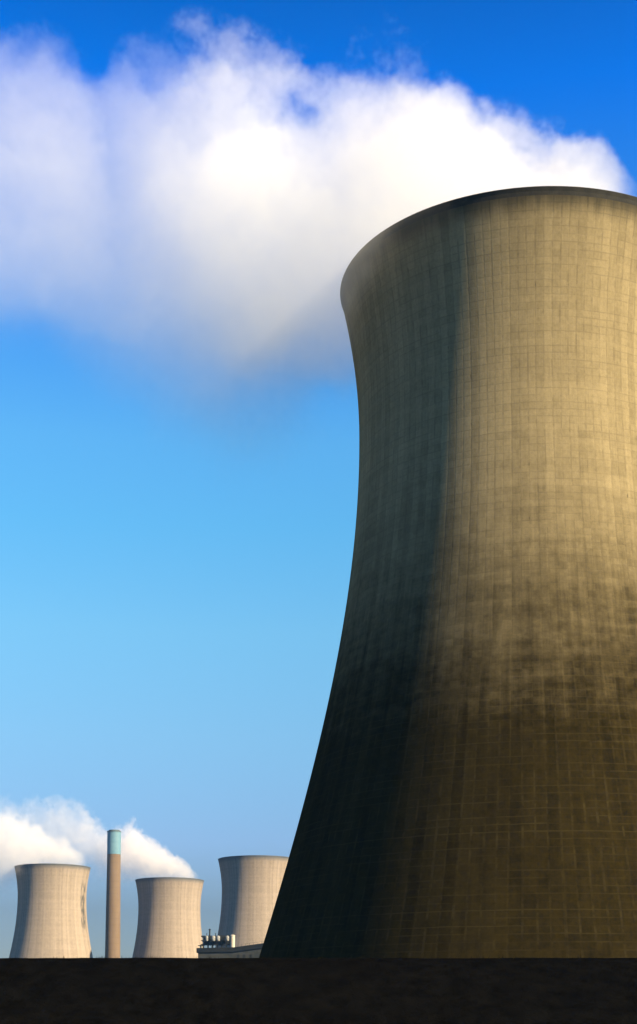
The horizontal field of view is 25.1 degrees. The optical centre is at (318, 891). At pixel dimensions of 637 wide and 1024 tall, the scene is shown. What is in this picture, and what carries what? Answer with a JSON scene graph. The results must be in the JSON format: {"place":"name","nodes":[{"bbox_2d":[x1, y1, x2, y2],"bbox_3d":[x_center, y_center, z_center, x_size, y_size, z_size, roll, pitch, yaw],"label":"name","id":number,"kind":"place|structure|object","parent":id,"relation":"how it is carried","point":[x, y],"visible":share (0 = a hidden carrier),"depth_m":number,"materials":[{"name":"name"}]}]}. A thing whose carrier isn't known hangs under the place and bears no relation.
{"place":"outdoors","nodes":[
{"label":"outdoors","id":0,"kind":"place"},
{"bbox_2d":[9,863,92,957],"bbox_3d":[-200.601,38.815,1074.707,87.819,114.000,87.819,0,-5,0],"label":"cooling tower","id":1,"kind":"structure","parent":0,"point":[51,919],"depth_m":1053.74,"materials":[{"name":"concrete"}]},
{"bbox_2d":[215,855,288,947],"bbox_3d":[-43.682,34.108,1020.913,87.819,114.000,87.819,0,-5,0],"label":"cooling tower","id":2,"kind":"structure","parent":0,"point":[251,884],"depth_m":999.48,"materials":[{"name":"concrete"}]},
{"bbox_2d":[0,0,636,957],"label":"sky","id":3,"kind":"structure","parent":0,"point":[190,190],"materials":[{"name":"blue"}]},
{"bbox_2d":[259,186,636,957],"bbox_3d":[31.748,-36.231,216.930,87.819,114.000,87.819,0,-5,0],"label":"cooling tower","id":4,"kind":"structure","parent":0,"point":[471,790],"depth_m":192.62,"materials":[{"name":"concrete"}]},
{"label":"ground","id":5,"kind":"structure","parent":0,"visible":0},
{"bbox_2d":[105,830,120,957],"bbox_3d":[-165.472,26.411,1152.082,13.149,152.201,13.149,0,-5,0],"label":"chimney","id":6,"kind":"object","parent":5,"relation":"on","point":[112,929],"visible":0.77,"depth_m":1149.63,"materials":[{"name":"concrete"}]},
{"bbox_2d":[132,877,203,957],"bbox_3d":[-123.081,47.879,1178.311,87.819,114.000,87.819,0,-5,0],"label":"cooling tower","id":7,"kind":"structure","parent":5,"relation":"on","point":[169,922],"depth_m":1157.42,"materials":[{"name":"concrete"}]},
{"bbox_2d":[196,941,262,957],"bbox_3d":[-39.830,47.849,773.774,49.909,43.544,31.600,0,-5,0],"label":"plant building","id":8,"kind":"structure","parent":5,"relation":"on","point":[250,951],"depth_m":759.83,"materials":[{"name":"metal"}]},
{"bbox_2d":[201,936,229,947],"bbox_3d":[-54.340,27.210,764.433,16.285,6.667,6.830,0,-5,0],"label":"steel rack","id":9,"kind":"object","parent":8,"relation":"on","point":[222,941],"visible":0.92,"depth_m":763.26,"materials":[{"name":"grey metal"}]},
{"bbox_2d":[230,935,234,946],"bbox_3d":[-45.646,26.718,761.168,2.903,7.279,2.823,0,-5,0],"label":"storage tank","id":10,"kind":"object","parent":8,"relation":"on","point":[232,940],"visible":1,"depth_m":760.14,"materials":[{"name":"white metal"}]},
{"bbox_2d":[0,958,636,1023],"bbox_3d":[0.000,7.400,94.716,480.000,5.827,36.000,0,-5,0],"label":"earth bank","id":11,"kind":"structure","parent":5,"relation":"on","point":[318,991],"depth_m":85.09,"materials":[{"name":"black soil"}]},
{"bbox_2d":[53,955,596,958],"bbox_3d":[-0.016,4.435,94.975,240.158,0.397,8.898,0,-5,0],"label":"rough grass","id":12,"kind":"structure","parent":11,"relation":"on","point":[386,957],"depth_m":91.64,"materials":[{"name":"black"}]}
]}

